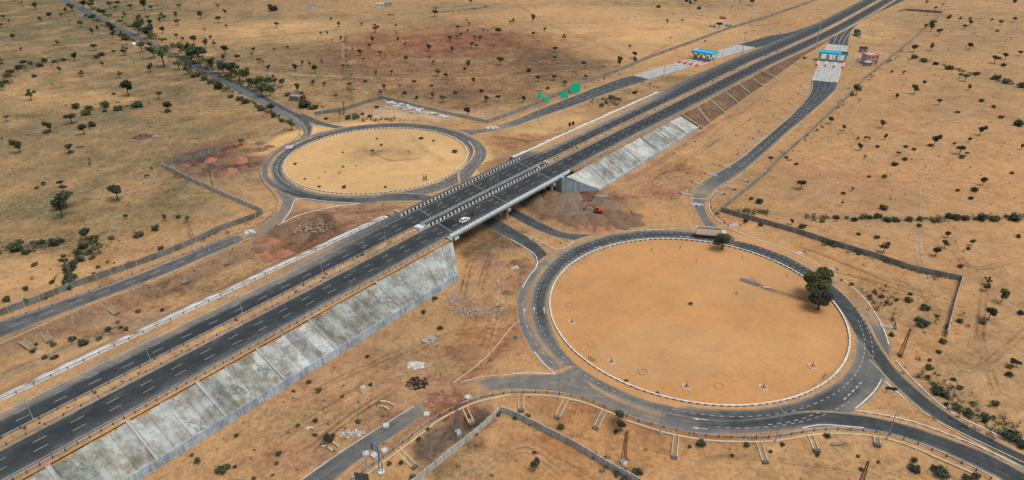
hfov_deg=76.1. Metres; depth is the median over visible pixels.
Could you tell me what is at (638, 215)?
soil heap
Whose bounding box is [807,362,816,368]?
tree pit
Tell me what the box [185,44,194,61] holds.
tree
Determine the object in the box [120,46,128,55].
tree
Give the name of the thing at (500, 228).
road
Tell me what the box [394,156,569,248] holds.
overpass bridge
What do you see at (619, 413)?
tree
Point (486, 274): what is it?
track
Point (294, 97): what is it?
shack
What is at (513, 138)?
track
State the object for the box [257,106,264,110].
bush
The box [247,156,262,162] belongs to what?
soil heap
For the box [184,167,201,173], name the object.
soil heap
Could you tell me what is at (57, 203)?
tree
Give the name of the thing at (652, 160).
track
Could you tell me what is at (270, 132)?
track
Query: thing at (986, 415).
bush
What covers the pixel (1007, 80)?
bush
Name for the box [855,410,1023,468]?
kerb
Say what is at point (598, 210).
excavator
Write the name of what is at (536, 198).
soil heap
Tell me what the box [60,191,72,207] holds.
tree
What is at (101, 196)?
track
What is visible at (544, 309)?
road markings
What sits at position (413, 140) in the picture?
track
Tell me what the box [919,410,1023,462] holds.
kerb
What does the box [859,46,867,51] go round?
shed
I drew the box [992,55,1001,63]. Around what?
tree
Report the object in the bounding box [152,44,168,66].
tree
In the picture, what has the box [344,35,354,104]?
track
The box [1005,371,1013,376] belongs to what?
bush
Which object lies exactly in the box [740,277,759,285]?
drain trough
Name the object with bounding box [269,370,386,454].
track
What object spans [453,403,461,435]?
lattice pylon
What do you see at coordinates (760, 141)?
kerb
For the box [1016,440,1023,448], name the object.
bush
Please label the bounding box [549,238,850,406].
kerb
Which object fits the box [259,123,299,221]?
crash barrier
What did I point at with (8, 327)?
road
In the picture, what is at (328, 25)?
track
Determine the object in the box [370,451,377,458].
concrete block
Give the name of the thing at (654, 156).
track
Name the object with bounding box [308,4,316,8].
farm hut
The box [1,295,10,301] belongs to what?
bush
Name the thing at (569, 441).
boundary wall
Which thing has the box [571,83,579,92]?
road sign
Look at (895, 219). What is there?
bush
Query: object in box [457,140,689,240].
road
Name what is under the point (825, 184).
track
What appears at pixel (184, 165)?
soil heap
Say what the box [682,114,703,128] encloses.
slope drain
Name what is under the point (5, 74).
bush
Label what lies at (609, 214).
soil heap
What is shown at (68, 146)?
tree
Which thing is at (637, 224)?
soil heap
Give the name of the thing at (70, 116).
tree
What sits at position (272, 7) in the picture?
bush
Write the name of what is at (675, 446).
drain chute
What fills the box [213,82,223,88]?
bush
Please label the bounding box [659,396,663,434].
street lamp
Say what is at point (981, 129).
tree
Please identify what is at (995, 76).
bush
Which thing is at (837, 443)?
dry branches
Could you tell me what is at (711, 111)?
embankment
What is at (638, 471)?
bush
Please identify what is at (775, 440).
street lamp
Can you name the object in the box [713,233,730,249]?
tree
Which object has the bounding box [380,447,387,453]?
concrete block
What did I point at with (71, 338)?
bush
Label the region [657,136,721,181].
track
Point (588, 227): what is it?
soil heap
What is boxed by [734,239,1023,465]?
road
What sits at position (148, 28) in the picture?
tree
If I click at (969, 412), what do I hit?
bush
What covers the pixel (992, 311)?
tree
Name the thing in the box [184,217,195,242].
lattice pylon
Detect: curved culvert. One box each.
[320,440,339,451]
[377,400,394,410]
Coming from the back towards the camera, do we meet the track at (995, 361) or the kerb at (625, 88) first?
the kerb at (625, 88)
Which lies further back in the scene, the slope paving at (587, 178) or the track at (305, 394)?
the slope paving at (587, 178)
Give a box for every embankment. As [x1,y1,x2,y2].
[0,220,373,396]
[25,242,449,479]
[485,92,653,162]
[571,116,686,182]
[655,38,782,91]
[680,39,830,128]
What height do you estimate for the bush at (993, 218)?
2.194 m
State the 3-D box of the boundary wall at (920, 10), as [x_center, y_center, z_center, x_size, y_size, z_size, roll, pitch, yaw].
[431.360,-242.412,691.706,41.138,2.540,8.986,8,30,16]
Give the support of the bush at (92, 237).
on the ground
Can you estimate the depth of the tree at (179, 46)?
547.70 m
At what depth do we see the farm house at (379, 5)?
754.16 m
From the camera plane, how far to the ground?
284.15 m
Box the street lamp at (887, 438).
[886,403,897,439]
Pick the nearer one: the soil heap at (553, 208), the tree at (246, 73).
the soil heap at (553, 208)
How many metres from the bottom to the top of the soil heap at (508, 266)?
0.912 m
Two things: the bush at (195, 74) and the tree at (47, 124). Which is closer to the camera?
the tree at (47, 124)
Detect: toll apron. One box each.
[633,45,754,78]
[812,44,847,82]
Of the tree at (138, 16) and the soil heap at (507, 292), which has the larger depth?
the tree at (138, 16)
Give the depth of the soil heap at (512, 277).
227.54 m
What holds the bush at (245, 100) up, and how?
on the ground
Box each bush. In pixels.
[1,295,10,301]
[2,72,10,76]
[9,242,23,251]
[14,64,22,68]
[15,239,23,243]
[20,249,30,253]
[37,238,45,244]
[47,235,60,245]
[49,354,58,358]
[61,278,73,283]
[62,259,77,271]
[63,272,77,278]
[67,335,76,340]
[71,102,79,108]
[72,249,82,254]
[73,255,84,261]
[76,242,88,248]
[77,336,88,345]
[80,108,90,115]
[83,105,92,109]
[83,248,92,254]
[87,121,95,126]
[87,235,98,240]
[99,100,109,107]
[113,105,123,110]
[131,100,143,107]
[132,231,143,237]
[151,224,159,230]
[189,71,200,76]
[193,457,200,463]
[200,75,207,79]
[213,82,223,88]
[214,464,227,473]
[241,98,249,102]
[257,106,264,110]
[268,5,277,10]
[298,98,310,107]
[307,105,317,108]
[323,432,334,442]
[352,113,359,118]
[408,472,416,479]
[557,423,564,428]
[614,470,619,476]
[632,467,644,474]
[696,438,705,446]
[756,198,763,203]
[823,433,830,437]
[874,213,882,217]
[879,203,888,210]
[882,216,892,221]
[892,216,900,221]
[904,296,913,302]
[905,216,912,221]
[907,463,920,473]
[916,216,924,221]
[916,319,931,327]
[920,303,931,310]
[925,363,934,370]
[930,464,937,470]
[932,383,947,394]
[935,464,950,478]
[940,337,947,344]
[941,393,951,399]
[944,213,955,218]
[945,65,953,69]
[952,402,962,411]
[953,214,962,219]
[962,473,972,479]
[964,410,974,415]
[970,186,978,191]
[971,472,981,479]
[976,213,987,220]
[981,412,991,418]
[990,215,1000,220]
[991,74,1000,79]
[991,400,999,406]
[1001,429,1022,443]
[1002,78,1012,83]
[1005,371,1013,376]
[1008,212,1021,221]
[1013,119,1023,126]
[1016,82,1023,87]
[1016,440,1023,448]
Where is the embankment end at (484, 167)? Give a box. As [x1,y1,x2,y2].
[478,157,509,172]
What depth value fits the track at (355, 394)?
182.14 m
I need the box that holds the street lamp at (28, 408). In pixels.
[20,395,34,420]
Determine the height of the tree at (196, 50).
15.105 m
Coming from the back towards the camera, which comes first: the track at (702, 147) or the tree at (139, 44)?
the tree at (139, 44)
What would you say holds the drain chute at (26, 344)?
on the ground
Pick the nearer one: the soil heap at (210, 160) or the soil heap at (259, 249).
the soil heap at (259, 249)
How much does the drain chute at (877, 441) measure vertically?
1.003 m
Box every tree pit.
[681,383,690,389]
[758,384,767,390]
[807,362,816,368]
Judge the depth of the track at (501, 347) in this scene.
191.83 m
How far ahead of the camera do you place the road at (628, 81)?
419.24 m
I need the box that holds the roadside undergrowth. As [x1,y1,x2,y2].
[74,2,324,117]
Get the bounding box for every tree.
[8,139,21,152]
[25,89,35,100]
[41,121,51,127]
[50,193,64,217]
[58,254,68,264]
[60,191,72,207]
[63,113,75,123]
[64,143,72,153]
[66,3,73,10]
[70,52,76,60]
[77,123,85,134]
[79,228,89,239]
[86,0,93,9]
[88,239,102,253]
[106,184,121,200]
[107,22,116,30]
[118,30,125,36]
[118,79,131,95]
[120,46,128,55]
[131,20,143,34]
[135,14,143,20]
[136,41,144,50]
[139,0,146,9]
[143,23,152,38]
[145,47,154,57]
[146,62,152,71]
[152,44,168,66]
[161,101,171,107]
[172,61,181,69]
[175,43,182,52]
[183,64,191,74]
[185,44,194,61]
[188,46,206,64]
[189,35,196,42]
[205,57,214,67]
[215,60,224,73]
[219,45,228,53]
[219,62,236,75]
[230,64,243,80]
[239,67,249,81]
[246,77,253,87]
[253,75,263,90]
[255,82,266,96]
[264,77,273,85]
[264,86,274,95]
[267,103,274,111]
[285,119,295,129]
[294,83,299,91]
[530,457,539,470]
[615,409,624,419]
[616,420,625,430]
[617,56,622,63]
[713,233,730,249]
[796,180,806,188]
[803,266,833,292]
[808,289,833,309]
[854,84,861,94]
[878,241,890,251]
[912,84,919,92]
[932,134,942,145]
[932,247,941,255]
[942,240,949,247]
[956,145,965,153]
[978,125,987,134]
[980,177,987,184]
[984,276,992,282]
[984,283,990,290]
[985,307,997,318]
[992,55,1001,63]
[1000,288,1010,302]
[1010,357,1017,365]
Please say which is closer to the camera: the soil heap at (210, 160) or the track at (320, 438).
the track at (320, 438)
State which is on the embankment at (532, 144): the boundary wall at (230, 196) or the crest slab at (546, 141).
the crest slab at (546, 141)
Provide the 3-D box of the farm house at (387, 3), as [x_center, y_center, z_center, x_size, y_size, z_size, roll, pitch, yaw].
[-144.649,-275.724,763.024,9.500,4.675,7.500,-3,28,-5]
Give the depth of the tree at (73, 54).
527.28 m
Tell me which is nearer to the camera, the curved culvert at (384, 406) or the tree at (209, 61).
the curved culvert at (384, 406)
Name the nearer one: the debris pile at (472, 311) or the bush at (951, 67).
the debris pile at (472, 311)
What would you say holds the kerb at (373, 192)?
on the ground
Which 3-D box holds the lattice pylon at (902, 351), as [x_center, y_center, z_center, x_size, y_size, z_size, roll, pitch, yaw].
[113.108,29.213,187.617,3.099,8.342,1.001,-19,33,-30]
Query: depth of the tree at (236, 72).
463.17 m
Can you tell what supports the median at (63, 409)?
on the carriageway at (78, 380)
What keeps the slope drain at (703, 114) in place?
on the embankment at (711, 111)
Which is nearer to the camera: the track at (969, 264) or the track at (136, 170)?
the track at (969, 264)
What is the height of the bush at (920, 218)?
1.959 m
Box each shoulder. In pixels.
[7,239,449,479]
[570,0,895,171]
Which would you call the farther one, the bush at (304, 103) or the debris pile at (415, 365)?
the bush at (304, 103)
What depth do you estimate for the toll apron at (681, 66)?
497.83 m
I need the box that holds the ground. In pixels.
[0,0,1023,479]
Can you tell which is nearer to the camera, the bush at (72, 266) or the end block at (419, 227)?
the bush at (72, 266)
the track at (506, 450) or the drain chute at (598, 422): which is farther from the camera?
the drain chute at (598, 422)
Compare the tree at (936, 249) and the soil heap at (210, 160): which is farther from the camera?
the soil heap at (210, 160)
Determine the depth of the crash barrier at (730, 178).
297.91 m
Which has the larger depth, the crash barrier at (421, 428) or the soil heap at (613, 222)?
the soil heap at (613, 222)
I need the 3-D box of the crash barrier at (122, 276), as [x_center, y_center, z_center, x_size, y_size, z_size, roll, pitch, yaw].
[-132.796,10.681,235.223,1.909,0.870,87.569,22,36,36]
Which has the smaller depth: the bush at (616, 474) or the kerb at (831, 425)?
the bush at (616, 474)
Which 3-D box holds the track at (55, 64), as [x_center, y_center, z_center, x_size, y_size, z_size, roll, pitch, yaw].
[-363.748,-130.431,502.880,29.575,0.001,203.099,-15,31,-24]
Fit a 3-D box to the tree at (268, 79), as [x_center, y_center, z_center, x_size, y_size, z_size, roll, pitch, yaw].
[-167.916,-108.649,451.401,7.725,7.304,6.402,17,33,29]
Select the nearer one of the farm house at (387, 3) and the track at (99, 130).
the track at (99, 130)
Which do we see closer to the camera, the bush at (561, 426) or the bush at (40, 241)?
the bush at (561, 426)
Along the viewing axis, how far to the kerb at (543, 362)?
187.08 m
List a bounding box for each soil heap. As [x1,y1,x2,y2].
[176,163,190,167]
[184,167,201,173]
[195,163,208,167]
[204,157,217,163]
[212,158,232,164]
[212,173,225,178]
[223,167,237,174]
[231,156,247,163]
[236,166,248,171]
[239,148,254,152]
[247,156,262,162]
[254,141,265,145]
[254,247,265,252]
[255,147,267,151]
[260,254,272,259]
[263,238,279,245]
[269,231,288,240]
[273,250,294,257]
[278,223,298,231]
[285,232,308,243]
[292,220,309,227]
[309,217,324,222]
[426,402,433,406]
[432,395,442,402]
[442,390,452,396]
[444,397,457,403]
[501,290,514,294]
[505,264,514,268]
[506,274,517,280]
[510,259,522,266]
[518,270,527,274]
[525,192,545,204]
[527,204,542,213]
[539,189,559,200]
[542,201,564,215]
[545,192,582,202]
[553,214,570,223]
[558,202,580,216]
[563,214,590,226]
[573,224,584,230]
[577,202,595,214]
[583,225,593,229]
[585,214,607,226]
[591,198,620,206]
[592,226,604,233]
[594,203,618,213]
[603,208,619,219]
[605,226,616,231]
[606,219,624,225]
[613,223,630,229]
[616,210,631,219]
[629,212,642,219]
[631,221,645,226]
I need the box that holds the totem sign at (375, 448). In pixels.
[370,441,384,474]
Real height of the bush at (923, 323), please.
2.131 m
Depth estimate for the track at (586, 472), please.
156.69 m
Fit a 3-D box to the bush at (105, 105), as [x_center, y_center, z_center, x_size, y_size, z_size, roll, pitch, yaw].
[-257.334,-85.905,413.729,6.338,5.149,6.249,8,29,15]
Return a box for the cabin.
[863,61,872,65]
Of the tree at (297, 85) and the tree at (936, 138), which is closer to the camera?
the tree at (936, 138)
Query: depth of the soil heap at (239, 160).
328.49 m
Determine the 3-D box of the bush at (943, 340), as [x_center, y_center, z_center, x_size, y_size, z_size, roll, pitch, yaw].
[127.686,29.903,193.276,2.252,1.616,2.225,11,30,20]
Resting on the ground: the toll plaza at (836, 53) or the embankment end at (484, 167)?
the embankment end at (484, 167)
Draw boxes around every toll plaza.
[678,48,718,65]
[816,50,848,68]
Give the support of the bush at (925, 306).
on the ground
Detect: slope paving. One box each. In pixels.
[29,242,458,479]
[563,116,698,191]
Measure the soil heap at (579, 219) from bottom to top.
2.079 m
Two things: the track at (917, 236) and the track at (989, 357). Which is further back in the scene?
the track at (917, 236)
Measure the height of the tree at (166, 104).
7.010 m
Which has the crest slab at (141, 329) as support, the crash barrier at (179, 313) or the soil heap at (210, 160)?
the crash barrier at (179, 313)
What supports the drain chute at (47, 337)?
on the ground
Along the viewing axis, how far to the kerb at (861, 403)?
173.49 m
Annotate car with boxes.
[459,217,469,223]
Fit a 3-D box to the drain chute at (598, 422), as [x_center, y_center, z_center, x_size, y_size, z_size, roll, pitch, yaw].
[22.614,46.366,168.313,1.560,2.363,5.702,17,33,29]
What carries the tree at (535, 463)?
on the ground
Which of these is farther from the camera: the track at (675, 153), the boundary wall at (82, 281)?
the track at (675, 153)
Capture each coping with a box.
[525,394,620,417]
[625,419,973,473]
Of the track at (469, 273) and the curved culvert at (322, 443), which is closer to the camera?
the curved culvert at (322, 443)
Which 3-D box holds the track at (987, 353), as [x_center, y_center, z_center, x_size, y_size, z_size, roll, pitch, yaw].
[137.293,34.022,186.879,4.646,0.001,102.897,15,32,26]
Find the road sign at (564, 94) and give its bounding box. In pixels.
[560,91,567,98]
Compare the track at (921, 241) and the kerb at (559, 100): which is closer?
the track at (921, 241)
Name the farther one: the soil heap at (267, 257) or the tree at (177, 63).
the tree at (177, 63)
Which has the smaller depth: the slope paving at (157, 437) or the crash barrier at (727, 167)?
the slope paving at (157, 437)
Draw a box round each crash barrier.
[0,217,383,398]
[0,226,253,321]
[0,227,411,438]
[0,230,417,446]
[9,240,443,479]
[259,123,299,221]
[349,391,503,479]
[512,390,689,433]
[546,39,800,159]
[552,39,805,161]
[574,68,764,168]
[691,137,766,194]
[693,427,991,479]
[711,140,777,225]
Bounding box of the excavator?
[583,204,602,213]
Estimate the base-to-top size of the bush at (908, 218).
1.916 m
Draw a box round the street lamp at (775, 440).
[774,404,782,442]
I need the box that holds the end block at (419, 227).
[414,224,423,229]
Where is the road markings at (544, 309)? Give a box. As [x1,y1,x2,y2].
[0,9,882,479]
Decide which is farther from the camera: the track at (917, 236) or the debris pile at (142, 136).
the debris pile at (142, 136)
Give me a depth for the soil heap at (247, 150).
341.49 m
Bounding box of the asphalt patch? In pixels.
[441,219,455,226]
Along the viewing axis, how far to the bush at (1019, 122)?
364.73 m
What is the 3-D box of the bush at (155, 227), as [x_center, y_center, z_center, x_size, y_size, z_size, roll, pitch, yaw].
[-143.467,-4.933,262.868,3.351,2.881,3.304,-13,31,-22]
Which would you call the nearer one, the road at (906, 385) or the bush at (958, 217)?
the road at (906, 385)
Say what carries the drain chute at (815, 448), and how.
on the ground
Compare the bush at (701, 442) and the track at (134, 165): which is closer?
the bush at (701, 442)
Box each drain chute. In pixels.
[18,339,37,350]
[37,322,52,343]
[98,300,119,315]
[169,270,189,284]
[214,253,229,266]
[395,447,417,469]
[461,405,475,426]
[518,395,523,411]
[554,398,568,419]
[592,409,607,430]
[671,434,679,459]
[729,223,741,226]
[756,442,768,464]
[807,435,820,452]
[873,435,880,447]
[880,324,896,329]
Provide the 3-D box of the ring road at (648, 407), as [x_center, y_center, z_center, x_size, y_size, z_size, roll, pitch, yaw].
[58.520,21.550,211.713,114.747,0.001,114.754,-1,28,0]
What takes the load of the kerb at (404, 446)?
on the ground
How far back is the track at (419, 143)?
344.24 m
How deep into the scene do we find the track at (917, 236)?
255.76 m
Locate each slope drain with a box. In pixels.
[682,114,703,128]
[697,106,709,123]
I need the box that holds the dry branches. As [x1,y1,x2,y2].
[830,441,852,445]
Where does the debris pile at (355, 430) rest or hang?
on the ground
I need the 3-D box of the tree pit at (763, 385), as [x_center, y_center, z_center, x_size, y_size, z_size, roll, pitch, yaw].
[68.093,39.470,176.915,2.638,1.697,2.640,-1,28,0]
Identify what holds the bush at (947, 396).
on the ground
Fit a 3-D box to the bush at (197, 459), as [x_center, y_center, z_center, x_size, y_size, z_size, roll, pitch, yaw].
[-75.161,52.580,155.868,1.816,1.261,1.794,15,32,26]
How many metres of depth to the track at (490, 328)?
208.93 m
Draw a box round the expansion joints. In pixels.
[419,162,551,232]
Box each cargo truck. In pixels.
[695,225,726,238]
[854,29,860,35]
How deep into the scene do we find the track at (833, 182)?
321.76 m
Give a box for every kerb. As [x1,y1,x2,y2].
[0,237,251,343]
[278,203,360,224]
[281,198,356,223]
[283,127,467,193]
[367,394,511,473]
[453,320,519,382]
[460,374,511,382]
[469,137,488,177]
[496,74,631,124]
[501,49,754,130]
[511,239,537,287]
[512,372,555,374]
[524,234,573,249]
[534,351,555,373]
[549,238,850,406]
[632,229,676,230]
[636,43,736,73]
[690,81,812,195]
[709,86,837,201]
[709,202,888,343]
[802,424,863,428]
[854,379,881,408]
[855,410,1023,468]
[869,360,1023,470]
[896,360,1017,445]
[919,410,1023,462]
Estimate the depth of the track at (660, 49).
546.61 m
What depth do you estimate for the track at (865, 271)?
228.44 m
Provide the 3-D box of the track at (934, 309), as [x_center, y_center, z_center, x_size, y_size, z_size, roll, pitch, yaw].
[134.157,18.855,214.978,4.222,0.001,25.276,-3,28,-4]
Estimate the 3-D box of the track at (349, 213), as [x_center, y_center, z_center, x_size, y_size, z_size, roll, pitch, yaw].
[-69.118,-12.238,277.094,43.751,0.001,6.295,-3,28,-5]
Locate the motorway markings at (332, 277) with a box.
[0,1,882,477]
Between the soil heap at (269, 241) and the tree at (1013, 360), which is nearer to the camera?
the tree at (1013, 360)
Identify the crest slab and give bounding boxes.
[0,216,387,401]
[512,92,657,156]
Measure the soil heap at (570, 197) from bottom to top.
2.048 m
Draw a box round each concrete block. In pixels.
[362,450,368,456]
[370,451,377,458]
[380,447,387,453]
[383,422,388,428]
[423,412,429,416]
[464,394,471,399]
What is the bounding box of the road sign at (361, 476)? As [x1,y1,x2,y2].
[354,472,368,479]
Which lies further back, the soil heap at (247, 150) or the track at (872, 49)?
the track at (872, 49)
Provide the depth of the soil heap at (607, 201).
280.30 m
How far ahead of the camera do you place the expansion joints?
269.48 m
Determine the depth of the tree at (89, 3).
757.60 m
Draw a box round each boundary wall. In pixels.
[0,208,262,315]
[161,162,260,210]
[162,144,225,164]
[314,95,382,114]
[383,96,487,122]
[412,406,499,479]
[488,0,814,122]
[499,405,642,479]
[721,11,942,207]
[721,207,962,280]
[899,9,941,12]
[945,275,963,336]
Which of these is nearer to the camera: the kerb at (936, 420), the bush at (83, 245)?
the kerb at (936, 420)
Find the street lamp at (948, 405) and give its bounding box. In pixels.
[947,378,959,406]
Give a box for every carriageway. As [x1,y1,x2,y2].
[0,0,876,436]
[0,0,892,479]
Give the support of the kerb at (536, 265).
on the ground
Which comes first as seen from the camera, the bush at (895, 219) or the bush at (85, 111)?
the bush at (895, 219)
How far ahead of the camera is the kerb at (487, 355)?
190.42 m
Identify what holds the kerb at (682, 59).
on the ground
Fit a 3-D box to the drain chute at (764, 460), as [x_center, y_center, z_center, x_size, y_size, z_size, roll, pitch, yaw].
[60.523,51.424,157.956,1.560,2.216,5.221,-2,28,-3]
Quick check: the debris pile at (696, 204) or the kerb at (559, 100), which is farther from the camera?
the kerb at (559, 100)
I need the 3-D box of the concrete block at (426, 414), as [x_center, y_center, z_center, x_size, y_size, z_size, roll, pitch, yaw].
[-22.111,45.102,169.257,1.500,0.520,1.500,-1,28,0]
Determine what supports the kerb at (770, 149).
on the ground
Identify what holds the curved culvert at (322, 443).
on the ground
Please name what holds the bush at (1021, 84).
on the ground
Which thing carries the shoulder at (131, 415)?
on the carriageway at (18, 456)
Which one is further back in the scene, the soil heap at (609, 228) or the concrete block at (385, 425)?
the soil heap at (609, 228)
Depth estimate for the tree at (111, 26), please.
621.02 m
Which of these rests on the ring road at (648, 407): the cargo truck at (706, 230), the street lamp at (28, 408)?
the cargo truck at (706, 230)
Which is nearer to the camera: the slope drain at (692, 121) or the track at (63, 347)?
the track at (63, 347)
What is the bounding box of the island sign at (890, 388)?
[885,386,897,393]
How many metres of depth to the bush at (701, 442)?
159.21 m
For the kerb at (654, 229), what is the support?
on the ground
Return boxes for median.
[0,228,421,449]
[541,0,880,164]
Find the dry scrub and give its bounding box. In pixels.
[0,0,1023,478]
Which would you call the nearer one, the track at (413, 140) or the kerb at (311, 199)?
the kerb at (311, 199)
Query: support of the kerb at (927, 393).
on the ground
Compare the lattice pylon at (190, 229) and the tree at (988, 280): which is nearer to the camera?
the tree at (988, 280)
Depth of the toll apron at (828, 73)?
485.54 m
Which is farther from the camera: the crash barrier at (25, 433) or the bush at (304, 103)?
the bush at (304, 103)
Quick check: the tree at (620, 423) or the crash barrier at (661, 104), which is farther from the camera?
the crash barrier at (661, 104)
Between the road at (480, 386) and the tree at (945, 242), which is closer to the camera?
the road at (480, 386)
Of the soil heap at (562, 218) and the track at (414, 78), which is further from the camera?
the track at (414, 78)
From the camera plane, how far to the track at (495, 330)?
207.93 m
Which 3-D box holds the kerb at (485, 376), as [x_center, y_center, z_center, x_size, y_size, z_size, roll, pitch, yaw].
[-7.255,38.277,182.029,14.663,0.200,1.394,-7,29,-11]
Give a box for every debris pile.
[132,133,152,139]
[244,230,255,234]
[287,222,330,232]
[339,428,365,437]
[405,376,428,389]
[407,361,424,369]
[421,336,436,344]
[428,390,464,403]
[446,294,459,306]
[454,307,483,316]
[485,126,498,128]
[595,194,608,197]
[690,202,703,205]
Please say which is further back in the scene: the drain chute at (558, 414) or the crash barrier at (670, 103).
the crash barrier at (670, 103)
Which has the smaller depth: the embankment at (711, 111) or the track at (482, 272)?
the track at (482, 272)
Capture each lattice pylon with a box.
[64,265,73,281]
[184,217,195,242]
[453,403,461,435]
[619,430,629,465]
[859,460,870,479]
[899,329,911,354]
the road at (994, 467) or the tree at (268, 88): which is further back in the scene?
the tree at (268, 88)
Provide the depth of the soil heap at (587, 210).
272.95 m
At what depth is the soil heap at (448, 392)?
175.84 m
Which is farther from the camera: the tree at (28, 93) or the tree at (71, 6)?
the tree at (71, 6)
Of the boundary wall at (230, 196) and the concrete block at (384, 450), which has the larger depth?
the boundary wall at (230, 196)
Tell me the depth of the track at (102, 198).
297.53 m
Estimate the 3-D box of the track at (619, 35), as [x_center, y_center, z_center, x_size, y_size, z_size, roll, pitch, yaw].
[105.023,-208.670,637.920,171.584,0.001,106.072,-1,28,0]
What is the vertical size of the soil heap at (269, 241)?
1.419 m
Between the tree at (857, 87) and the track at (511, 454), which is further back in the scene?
the tree at (857, 87)
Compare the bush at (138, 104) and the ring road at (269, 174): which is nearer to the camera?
the ring road at (269, 174)
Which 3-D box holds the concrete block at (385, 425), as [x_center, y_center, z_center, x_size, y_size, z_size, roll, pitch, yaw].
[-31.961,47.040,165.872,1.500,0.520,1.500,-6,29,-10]
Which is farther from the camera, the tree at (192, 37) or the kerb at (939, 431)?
the tree at (192, 37)
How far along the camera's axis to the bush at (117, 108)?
407.42 m
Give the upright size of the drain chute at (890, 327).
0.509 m
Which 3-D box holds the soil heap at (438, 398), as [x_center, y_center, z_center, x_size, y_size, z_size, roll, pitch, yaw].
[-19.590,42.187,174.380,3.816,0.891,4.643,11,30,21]
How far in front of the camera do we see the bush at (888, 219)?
263.19 m
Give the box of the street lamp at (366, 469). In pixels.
[356,433,368,470]
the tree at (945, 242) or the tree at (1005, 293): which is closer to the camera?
the tree at (1005, 293)
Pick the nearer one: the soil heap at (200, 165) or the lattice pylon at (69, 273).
the lattice pylon at (69, 273)
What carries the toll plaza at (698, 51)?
on the toll apron at (681, 66)
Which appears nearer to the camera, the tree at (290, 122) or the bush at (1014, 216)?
the bush at (1014, 216)
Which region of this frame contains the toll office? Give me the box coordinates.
[860,52,879,63]
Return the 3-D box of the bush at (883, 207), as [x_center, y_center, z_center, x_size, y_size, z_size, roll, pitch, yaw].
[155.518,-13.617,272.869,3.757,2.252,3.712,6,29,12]
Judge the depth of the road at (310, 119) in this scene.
378.07 m
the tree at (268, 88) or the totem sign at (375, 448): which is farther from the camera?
the tree at (268, 88)
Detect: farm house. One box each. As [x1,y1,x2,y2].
[375,3,383,6]
[384,1,391,5]
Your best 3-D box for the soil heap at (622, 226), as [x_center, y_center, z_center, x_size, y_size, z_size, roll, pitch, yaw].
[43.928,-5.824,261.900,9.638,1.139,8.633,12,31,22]
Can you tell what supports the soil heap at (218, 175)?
on the ground
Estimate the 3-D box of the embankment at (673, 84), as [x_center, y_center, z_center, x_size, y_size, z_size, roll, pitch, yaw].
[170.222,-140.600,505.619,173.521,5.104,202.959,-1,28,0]
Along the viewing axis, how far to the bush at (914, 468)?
153.83 m
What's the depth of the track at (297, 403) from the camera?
178.76 m
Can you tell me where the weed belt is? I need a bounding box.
[0,6,1023,473]
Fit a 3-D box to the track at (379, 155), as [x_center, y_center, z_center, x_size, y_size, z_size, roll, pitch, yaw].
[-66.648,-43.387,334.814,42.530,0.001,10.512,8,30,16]
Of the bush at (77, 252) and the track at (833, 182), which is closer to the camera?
the bush at (77, 252)
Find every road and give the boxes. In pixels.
[0,232,249,339]
[60,0,314,239]
[261,122,477,203]
[299,111,497,134]
[303,395,445,479]
[375,193,547,365]
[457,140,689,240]
[463,365,614,411]
[495,75,648,129]
[516,226,891,437]
[655,410,1023,479]
[690,80,839,238]
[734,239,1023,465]
[736,21,819,47]
[828,0,904,45]
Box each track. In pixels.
[0,48,59,106]
[0,106,212,133]
[1,226,95,250]
[2,302,176,372]
[30,176,177,198]
[33,176,173,196]
[125,163,249,221]
[129,162,251,220]
[248,217,372,269]
[251,68,581,78]
[252,219,372,270]
[254,340,421,425]
[255,126,284,139]
[257,343,426,428]
[258,126,287,139]
[263,368,382,452]
[268,11,372,32]
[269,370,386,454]
[295,230,320,252]
[295,379,403,458]
[298,206,400,214]
[300,204,398,212]
[300,382,406,461]
[329,351,459,410]
[341,150,420,160]
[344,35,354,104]
[364,148,389,159]
[371,324,500,372]
[375,327,501,375]
[409,134,441,159]
[411,134,443,159]
[452,316,517,383]
[457,242,480,298]
[462,243,485,298]
[471,444,569,479]
[473,245,495,303]
[475,256,500,367]
[478,245,499,303]
[479,449,564,479]
[480,256,505,367]
[493,136,530,142]
[532,449,588,479]
[533,125,563,141]
[536,16,692,37]
[536,444,599,479]
[582,96,765,197]
[583,96,769,199]
[613,195,673,202]
[620,115,757,204]
[625,140,680,174]
[625,140,684,176]
[641,181,688,219]
[645,169,692,186]
[647,43,671,55]
[650,444,851,471]
[654,136,717,180]
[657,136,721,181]
[749,279,810,302]
[796,101,1011,212]
[799,245,948,298]
[800,101,1013,213]
[834,270,927,296]
[847,26,906,68]
[862,32,916,37]
[893,277,942,319]
[896,277,948,319]
[915,154,936,297]
[920,155,942,298]
[947,235,1023,269]
[951,235,1023,266]
[972,327,1023,372]
[974,276,1001,478]
[979,334,1023,375]
[981,277,1009,479]
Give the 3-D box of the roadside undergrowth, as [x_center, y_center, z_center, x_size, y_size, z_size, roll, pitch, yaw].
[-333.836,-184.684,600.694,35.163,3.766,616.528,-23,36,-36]
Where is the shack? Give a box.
[288,94,301,100]
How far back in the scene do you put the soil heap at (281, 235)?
257.17 m
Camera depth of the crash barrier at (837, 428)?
160.93 m
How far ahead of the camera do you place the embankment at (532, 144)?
354.31 m
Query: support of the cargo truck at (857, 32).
on the ground
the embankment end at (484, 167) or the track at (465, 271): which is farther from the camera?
the embankment end at (484, 167)
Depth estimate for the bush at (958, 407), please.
168.56 m
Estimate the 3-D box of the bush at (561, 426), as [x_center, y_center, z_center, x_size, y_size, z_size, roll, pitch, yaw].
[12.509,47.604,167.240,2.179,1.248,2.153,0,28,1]
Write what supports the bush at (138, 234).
on the ground
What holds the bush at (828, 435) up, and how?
on the ground
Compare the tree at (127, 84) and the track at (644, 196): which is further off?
the tree at (127, 84)

